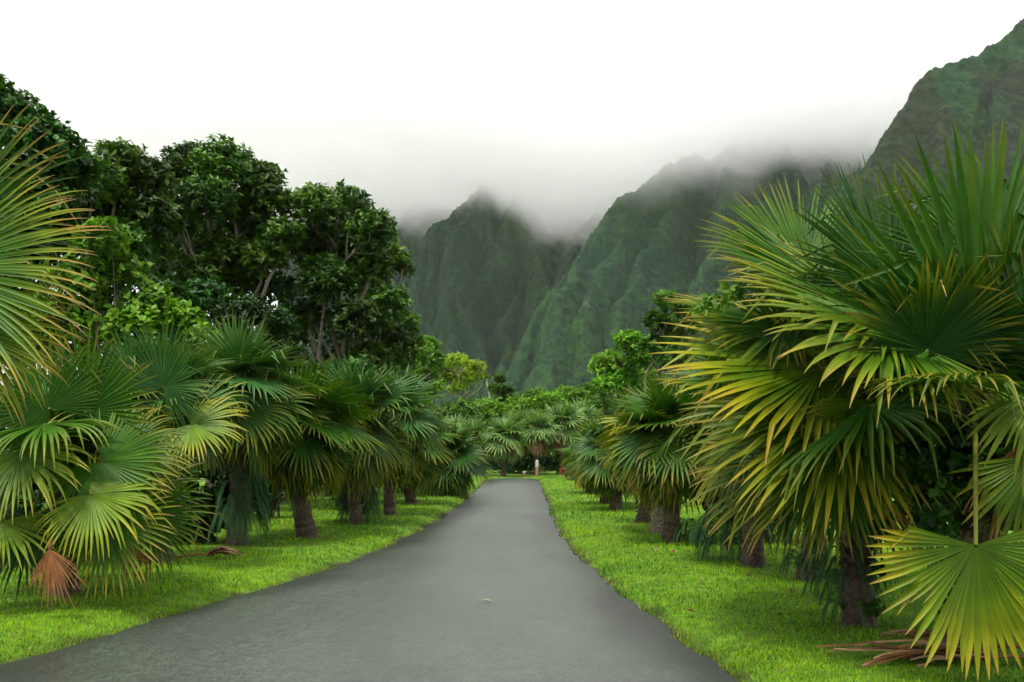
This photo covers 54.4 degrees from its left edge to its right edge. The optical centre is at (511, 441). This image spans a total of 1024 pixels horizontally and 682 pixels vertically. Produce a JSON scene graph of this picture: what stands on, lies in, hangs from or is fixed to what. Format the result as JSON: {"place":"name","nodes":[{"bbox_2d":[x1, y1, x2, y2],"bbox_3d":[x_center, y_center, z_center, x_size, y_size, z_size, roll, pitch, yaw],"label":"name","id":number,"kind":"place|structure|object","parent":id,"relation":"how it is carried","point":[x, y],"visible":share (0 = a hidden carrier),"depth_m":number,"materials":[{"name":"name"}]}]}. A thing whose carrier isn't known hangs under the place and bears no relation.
{"place":"outdoors","nodes":[
{"label":"outdoors","id":0,"kind":"place"},
{"bbox_2d":[0,478,736,681],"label":"road","id":1,"kind":"structure","parent":0,"point":[413,608],"depth_m":10.49,"materials":[{"name":"grey asphalt"}]},
{"bbox_2d":[0,453,1023,681],"bbox_3d":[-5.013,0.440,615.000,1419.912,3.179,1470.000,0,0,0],"label":"ground","id":2,"kind":"structure","parent":0,"point":[360,554],"depth_m":12.71,"materials":[{"name":"green plant"}]},
{"bbox_2d":[0,334,42,520],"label":"undergrowth shrub","id":3,"kind":"object","parent":2,"relation":"on","point":[1,429],"visible":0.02,"depth_m":20.74,"materials":[{"name":"green plant"}]},
{"bbox_2d":[0,463,110,567],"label":"undergrowth shrub","id":4,"kind":"object","parent":2,"relation":"on","point":[41,502],"visible":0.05,"depth_m":14.50,"materials":[{"name":"green plant"}]},
{"bbox_2d":[0,73,111,514],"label":"broadleaf tree","id":5,"kind":"object","parent":2,"relation":"on","point":[84,171],"visible":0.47,"depth_m":22.75,"materials":[{"name":"green plant"}]},
{"bbox_2d":[0,100,113,426],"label":"fan palm","id":6,"kind":"object","parent":2,"relation":"on","point":[22,270],"visible":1,"depth_m":6.10,"materials":[{"name":"green plant"}]},
{"bbox_2d":[0,317,218,609],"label":"fan palm","id":7,"kind":"object","parent":2,"relation":"on","point":[96,460],"visible":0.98,"depth_m":11.34,"materials":[{"name":"green plant"}]},
{"bbox_2d":[1,216,223,395],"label":"broadleaf tree","id":8,"kind":"object","parent":2,"relation":"on","point":[134,311],"visible":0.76,"depth_m":21.76,"materials":[{"name":"green plant"}]},
{"bbox_2d":[78,136,181,358],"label":"broadleaf tree","id":9,"kind":"object","parent":2,"relation":"on","point":[134,173],"visible":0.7,"depth_m":28.45,"materials":[{"name":"green plant"}]},
{"bbox_2d":[1,179,306,430],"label":"undergrowth shrub","id":10,"kind":"object","parent":2,"relation":"on","point":[282,288],"visible":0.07,"depth_m":33.29,"materials":[{"name":"green plant"}]},
{"bbox_2d":[83,318,251,563],"bbox_3d":[-5.367,0.052,15.408,3.113,3.939,3.047,0,0,0],"label":"fan palm","id":11,"kind":"object","parent":2,"relation":"on","point":[186,386],"visible":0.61,"depth_m":14.52,"materials":[{"name":"green plant"}]},
{"bbox_2d":[143,455,229,544],"bbox_3d":[-6.098,1.143,18.497,2.290,2.021,1.360,0,0,27],"label":"undergrowth shrub","id":12,"kind":"object","parent":2,"relation":"on","point":[207,519],"visible":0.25,"depth_m":18.12,"materials":[{"name":"green plant"}]},
{"bbox_2d":[176,546,242,557],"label":"fallen frond","id":13,"kind":"object","parent":2,"relation":"on","point":[220,550],"visible":0.95,"depth_m":15.97,"materials":[{"name":"brown plant"}]},
{"bbox_2d":[126,132,308,487],"bbox_3d":[-9.876,-4.026,32.222,6.330,12.166,4.731,0,0,-16],"label":"broadleaf tree","id":14,"kind":"object","parent":2,"relation":"on","point":[196,169],"visible":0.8,"depth_m":31.52,"materials":[{"name":"green plant"}]},
{"bbox_2d":[143,271,310,486],"bbox_3d":[-7.672,-1.315,27.162,4.436,6.767,3.377,0,0,0],"label":"broadleaf tree","id":15,"kind":"object","parent":2,"relation":"on","point":[202,296],"visible":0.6,"depth_m":26.97,"materials":[{"name":"green plant"}]},
{"bbox_2d":[187,308,335,545],"bbox_3d":[-5.019,-0.182,18.104,3.080,4.443,3.028,0,0,35],"label":"fan palm","id":16,"kind":"object","parent":2,"relation":"on","point":[271,409],"visible":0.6,"depth_m":17.73,"materials":[{"name":"green plant"}]},
{"bbox_2d":[207,451,272,544],"bbox_3d":[-4.971,1.010,18.193,1.167,1.747,1.185,0,0,0],"label":"hanging fern","id":17,"kind":"object","parent":16,"relation":"attached to","point":[252,506],"visible":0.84,"depth_m":17.88,"materials":[{"name":"green plant"}]},
{"bbox_2d":[247,471,290,518],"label":"undergrowth shrub","id":18,"kind":"object","parent":2,"relation":"on","point":[274,499],"visible":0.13,"depth_m":24.92,"materials":[{"name":"green plant"}]},
{"bbox_2d":[180,340,385,502],"bbox_3d":[-7.930,-0.488,30.032,8.466,5.123,3.225,0,0,0],"label":"undergrowth shrub","id":19,"kind":"object","parent":2,"relation":"on","point":[364,359],"visible":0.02,"depth_m":29.54,"materials":[{"name":"green plant"}]},
{"bbox_2d":[248,351,388,538],"bbox_3d":[-4.084,0.132,19.868,3.318,3.911,3.365,0,0,0],"label":"fan palm","id":20,"kind":"object","parent":2,"relation":"on","point":[315,465],"visible":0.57,"depth_m":19.50,"materials":[{"name":"green plant"}]},
{"bbox_2d":[261,301,417,492],"bbox_3d":[-6.409,-1.539,36.012,6.396,7.217,3.046,0,0,0],"label":"undergrowth shrub","id":21,"kind":"object","parent":2,"relation":"on","point":[297,338],"visible":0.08,"depth_m":35.49,"materials":[{"name":"green plant"}]},
{"bbox_2d":[276,178,419,484],"bbox_3d":[-5.658,-3.401,32.770,5.234,10.983,4.261,0,0,0],"label":"broadleaf tree","id":22,"kind":"object","parent":2,"relation":"on","point":[336,256],"visible":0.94,"depth_m":32.20,"materials":[{"name":"green plant"}]},
{"bbox_2d":[334,483,381,522],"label":"bush","id":23,"kind":"object","parent":2,"relation":"on","point":[365,508],"visible":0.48,"depth_m":23.11,"materials":[{"name":"green plant"}]},
{"bbox_2d":[320,477,397,507],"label":"undergrowth shrub","id":24,"kind":"object","parent":2,"relation":"on","point":[330,494],"visible":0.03,"depth_m":27.98,"materials":[{"name":"green plant"}]},
{"bbox_2d":[319,351,427,524],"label":"fan palm","id":25,"kind":"object","parent":2,"relation":"on","point":[388,432],"visible":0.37,"depth_m":22.34,"materials":[{"name":"green plant"}]},
{"bbox_2d":[373,363,450,515],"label":"fan palm","id":26,"kind":"object","parent":2,"relation":"on","point":[421,430],"visible":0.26,"depth_m":25.43,"materials":[{"name":"green plant"}]},
{"bbox_2d":[387,309,447,397],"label":"broadleaf tree","id":27,"kind":"object","parent":2,"relation":"on","point":[427,353],"visible":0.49,"depth_m":48.33,"materials":[{"name":"green plant"}]},
{"bbox_2d":[404,335,444,415],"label":"broadleaf tree","id":28,"kind":"object","parent":2,"relation":"on","point":[441,386],"visible":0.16,"depth_m":59.12,"materials":[{"name":"green plant"}]},
{"bbox_2d":[393,394,462,503],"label":"fan palm","id":29,"kind":"object","parent":2,"relation":"on","point":[426,472],"visible":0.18,"depth_m":30.02,"materials":[{"name":"green plant"}]},
{"bbox_2d":[436,416,456,432],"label":"fan palm","id":30,"kind":"object","parent":2,"relation":"on","point":[449,427],"visible":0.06,"depth_m":57.68,"materials":[{"name":"green plant"}]},
{"bbox_2d":[431,400,468,452],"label":"bush","id":31,"kind":"object","parent":2,"relation":"on","point":[453,410],"visible":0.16,"depth_m":65.65,"materials":[{"name":"green plant"}]},
{"bbox_2d":[412,422,494,498],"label":"fan palm","id":32,"kind":"object","parent":2,"relation":"on","point":[456,479],"visible":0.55,"depth_m":34.62,"materials":[{"name":"green plant"}]},
{"bbox_2d":[441,414,465,453],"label":"fan palm","id":33,"kind":"object","parent":2,"relation":"on","point":[454,420],"visible":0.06,"depth_m":62.85,"materials":[{"name":"green plant"}]},
{"bbox_2d":[433,351,491,399],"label":"flat topped tree","id":34,"kind":"object","parent":2,"relation":"on","point":[459,384],"visible":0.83,"depth_m":77.55,"materials":[{"name":"green plant"}]},
{"bbox_2d":[447,396,487,423],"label":"bush","id":35,"kind":"object","parent":2,"relation":"on","point":[472,409],"visible":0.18,"depth_m":69.64,"materials":[{"name":"green plant"}]},
{"bbox_2d":[453,414,493,474],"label":"fan palm","id":36,"kind":"object","parent":2,"relation":"on","point":[475,426],"visible":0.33,"depth_m":55.46,"materials":[{"name":"green plant"}]},
{"bbox_2d":[475,394,514,467],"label":"bush","id":37,"kind":"object","parent":2,"relation":"on","point":[493,409],"visible":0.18,"depth_m":71.36,"materials":[{"name":"green plant"}]},
{"bbox_2d":[486,371,515,405],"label":"broadleaf tree","id":38,"kind":"object","parent":2,"relation":"on","point":[503,391],"visible":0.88,"depth_m":84.39,"materials":[{"name":"green plant"}]},
{"bbox_2d":[496,452,509,474],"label":"hanging fern","id":39,"kind":"object","parent":2,"relation":"on","point":[502,464],"visible":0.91,"depth_m":54.57,"materials":[{"name":"green plant"}]},
{"bbox_2d":[479,414,528,476],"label":"fan palm","id":40,"kind":"object","parent":2,"relation":"on","point":[505,437],"visible":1,"depth_m":54.42,"materials":[{"name":"green plant"}]},
{"bbox_2d":[505,392,524,404],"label":"bush","id":41,"kind":"object","parent":2,"relation":"on","point":[515,399],"visible":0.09,"depth_m":89.72,"materials":[{"name":"green plant"}]},
{"bbox_2d":[499,395,536,414],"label":"bush","id":42,"kind":"object","parent":2,"relation":"on","point":[517,405],"visible":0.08,"depth_m":74.11,"materials":[{"name":"green plant"}]},
{"bbox_2d":[499,406,540,473],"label":"fan palm","id":43,"kind":"object","parent":2,"relation":"on","point":[517,416],"visible":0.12,"depth_m":59.37,"materials":[{"name":"green plant"}]},
{"bbox_2d":[478,451,568,473],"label":"undergrowth shrub","id":44,"kind":"object","parent":2,"relation":"on","point":[548,463],"visible":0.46,"depth_m":59.92,"materials":[{"name":"green plant"}]},
{"bbox_2d":[483,438,568,470],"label":"undergrowth shrub","id":45,"kind":"object","parent":2,"relation":"on","point":[550,449],"visible":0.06,"depth_m":65.93,"materials":[{"name":"green plant"}]},
{"bbox_2d":[519,386,546,407],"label":"bush","id":46,"kind":"object","parent":2,"relation":"on","point":[530,393],"visible":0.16,"depth_m":91.46,"materials":[{"name":"green plant"}]},
{"bbox_2d":[535,460,538,476],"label":"marker post","id":47,"kind":"object","parent":2,"relation":"on","point":[536,467],"visible":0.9,"depth_m":54.52,"materials":[{"name":"white"}]},
{"bbox_2d":[517,409,563,474],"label":"fan palm","id":48,"kind":"object","parent":2,"relation":"on","point":[538,428],"visible":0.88,"depth_m":56.39,"materials":[{"name":"green plant"}]},
{"bbox_2d":[525,389,568,457],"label":"bush","id":49,"kind":"object","parent":2,"relation":"on","point":[552,397],"visible":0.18,"depth_m":73.62,"materials":[{"name":"green plant"}]},
{"bbox_2d":[537,401,588,474],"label":"fan palm","id":50,"kind":"object","parent":2,"relation":"on","point":[569,416],"visible":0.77,"depth_m":58.62,"materials":[{"name":"green plant"}]},
{"bbox_2d":[555,384,571,398],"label":"bush","id":51,"kind":"object","parent":2,"relation":"on","point":[560,389],"visible":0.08,"depth_m":99.78,"materials":[{"name":"green plant"}]},
{"bbox_2d":[559,467,574,479],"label":"red shrub","id":52,"kind":"object","parent":2,"relation":"on","point":[566,475],"visible":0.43,"depth_m":49.97,"materials":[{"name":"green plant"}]},
{"bbox_2d":[559,384,593,403],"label":"bush","id":53,"kind":"object","parent":2,"relation":"on","point":[576,393],"visible":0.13,"depth_m":77.37,"materials":[{"name":"green plant"}]},
{"bbox_2d":[556,420,597,493],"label":"fan palm","id":54,"kind":"object","parent":2,"relation":"on","point":[570,448],"visible":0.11,"depth_m":37.36,"materials":[{"name":"green plant"}]},
{"bbox_2d":[564,397,603,445],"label":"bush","id":55,"kind":"object","parent":2,"relation":"on","point":[590,412],"visible":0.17,"depth_m":61.47,"materials":[{"name":"green plant"}]},
{"bbox_2d":[579,381,596,397],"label":"bush","id":56,"kind":"object","parent":2,"relation":"on","point":[586,385],"visible":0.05,"depth_m":101.74,"materials":[{"name":"green plant"}]},
{"bbox_2d":[561,414,625,503],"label":"fan palm","id":57,"kind":"object","parent":2,"relation":"on","point":[602,501],"visible":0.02,"depth_m":31.02,"materials":[{"name":"green plant"}]},
{"bbox_2d":[578,391,617,418],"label":"bush","id":58,"kind":"object","parent":2,"relation":"on","point":[597,403],"visible":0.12,"depth_m":65.67,"materials":[{"name":"green plant"}]},
{"bbox_2d":[570,413,635,510],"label":"fan palm","id":59,"kind":"object","parent":2,"relation":"on","point":[599,476],"visible":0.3,"depth_m":27.79,"materials":[{"name":"green plant"}]},
{"bbox_2d":[590,388,651,522],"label":"fan palm","id":60,"kind":"object","parent":2,"relation":"on","point":[642,516],"visible":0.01,"depth_m":23.50,"materials":[{"name":"green plant"}]},
{"bbox_2d":[587,328,668,405],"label":"broadleaf tree","id":61,"kind":"object","parent":2,"relation":"on","point":[618,374],"visible":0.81,"depth_m":43.47,"materials":[{"name":"green plant"}]},
{"bbox_2d":[593,367,681,533],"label":"fan palm","id":62,"kind":"object","parent":2,"relation":"on","point":[656,525],"visible":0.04,"depth_m":21.14,"materials":[{"name":"green plant"}]},
{"bbox_2d":[598,366,718,543],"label":"fan palm","id":63,"kind":"object","parent":2,"relation":"on","point":[655,414],"visible":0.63,"depth_m":18.68,"materials":[{"name":"green plant"}]},
{"bbox_2d":[633,289,705,391],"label":"broadleaf tree","id":64,"kind":"object","parent":2,"relation":"on","point":[653,319],"visible":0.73,"depth_m":40.27,"materials":[{"name":"green plant"}]},
{"bbox_2d":[672,518,707,544],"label":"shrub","id":65,"kind":"object","parent":2,"relation":"on","point":[690,535],"visible":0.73,"depth_m":18.64,"materials":[{"name":"green plant"}]},
{"bbox_2d":[651,334,782,567],"bbox_3d":[3.758,0.024,15.640,3.236,4.114,2.940,0,0,0],"label":"fan palm","id":66,"kind":"object","parent":2,"relation":"on","point":[755,558],"visible":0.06,"depth_m":15.49,"materials":[{"name":"green plant"}]},
{"bbox_2d":[728,511,782,560],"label":"hanging fern","id":67,"kind":"object","parent":66,"relation":"attached to","point":[764,538],"visible":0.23,"depth_m":15.77,"materials":[{"name":"green plant"}]},
{"bbox_2d":[693,502,742,561],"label":"hanging fern","id":68,"kind":"object","parent":2,"relation":"on","point":[725,527],"visible":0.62,"depth_m":16.17,"materials":[{"name":"green plant"}]},
{"bbox_2d":[689,277,751,317],"bbox_3d":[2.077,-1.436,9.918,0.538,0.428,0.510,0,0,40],"label":"broadleaf tree","id":69,"kind":"object","parent":2,"relation":"on","point":[703,304],"visible":0.98,"depth_m":9.88,"materials":[{"name":"green plant"}]},
{"bbox_2d":[682,474,803,543],"bbox_3d":[5.013,0.865,18.975,3.364,2.416,1.716,0,0,-10],"label":"undergrowth shrub","id":70,"kind":"object","parent":2,"relation":"on","point":[770,527],"visible":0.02,"depth_m":18.93,"materials":[{"name":"green plant"}]},
{"bbox_2d":[704,389,824,581],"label":"fan palm","id":71,"kind":"object","parent":2,"relation":"on","point":[802,559],"visible":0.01,"depth_m":14.16,"materials":[{"name":"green plant"}]},
{"bbox_2d":[779,536,828,581],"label":"hanging fern","id":72,"kind":"object","parent":2,"relation":"on","point":[788,558],"visible":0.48,"depth_m":14.10,"materials":[{"name":"green plant"}]},
{"bbox_2d":[801,539,841,598],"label":"hanging fern","id":73,"kind":"object","parent":2,"relation":"on","point":[821,573],"visible":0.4,"depth_m":12.55,"materials":[{"name":"green plant"}]},
{"bbox_2d":[649,175,998,627],"bbox_3d":[3.533,-0.466,10.649,3.595,5.116,4.833,0,0,21],"label":"fan palm","id":74,"kind":"object","parent":2,"relation":"on","point":[770,399],"visible":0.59,"depth_m":9.66,"materials":[{"name":"green plant"}]},
{"bbox_2d":[819,545,888,629],"bbox_3d":[3.577,1.512,10.434,0.662,0.832,0.725,0,0,0],"label":"hanging fern","id":75,"kind":"object","parent":2,"relation":"on","point":[847,576],"visible":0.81,"depth_m":10.34,"materials":[{"name":"green plant"}]},
{"bbox_2d":[714,115,1023,679],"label":"fan palm","id":76,"kind":"object","parent":2,"relation":"on","point":[939,321],"visible":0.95,"depth_m":8.20,"materials":[{"name":"green plant"}]},
{"bbox_2d":[857,517,889,618],"bbox_3d":[3.680,1.286,10.113,0.293,1.053,0.327,0,0,36],"label":"climbing vine","id":77,"kind":"object","parent":76,"relation":"attached to","point":[870,607],"visible":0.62,"depth_m":10.09,"materials":[{"name":"green plant"}]},
{"bbox_2d":[896,416,1021,538],"bbox_3d":[4.045,0.322,8.776,1.257,1.146,0.708,0,0,0],"label":"bush","id":78,"kind":"object","parent":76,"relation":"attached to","point":[956,455],"visible":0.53,"depth_m":8.70,"materials":[{"name":"green plant"}]},
{"bbox_2d":[808,396,1023,588],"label":"undergrowth shrub","id":79,"kind":"object","parent":2,"relation":"on","point":[960,532],"depth_m":12.85,"materials":[{"name":"green plant"}]},
{"bbox_2d":[817,639,1023,667],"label":"fallen frond","id":80,"kind":"object","parent":2,"relation":"on","point":[916,651],"visible":0.66,"depth_m":8.67,"materials":[{"name":"brown plant"}]},
{"bbox_2d":[878,629,1020,648],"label":"fallen frond","id":81,"kind":"object","parent":2,"relation":"on","point":[926,634],"visible":0.26,"depth_m":9.53,"materials":[{"name":"brown plant"}]},
{"bbox_2d":[0,0,1023,392],"label":"sky","id":82,"kind":"structure","parent":0,"point":[373,95],"materials":[{"name":"white"}]},
{"bbox_2d":[278,18,1023,415],"bbox_3d":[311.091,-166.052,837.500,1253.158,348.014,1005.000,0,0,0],"label":"mountain","id":83,"kind":"structure","parent":0,"point":[540,284],"depth_m":714.51,"materials":[{"name":"green plant"}]}
]}

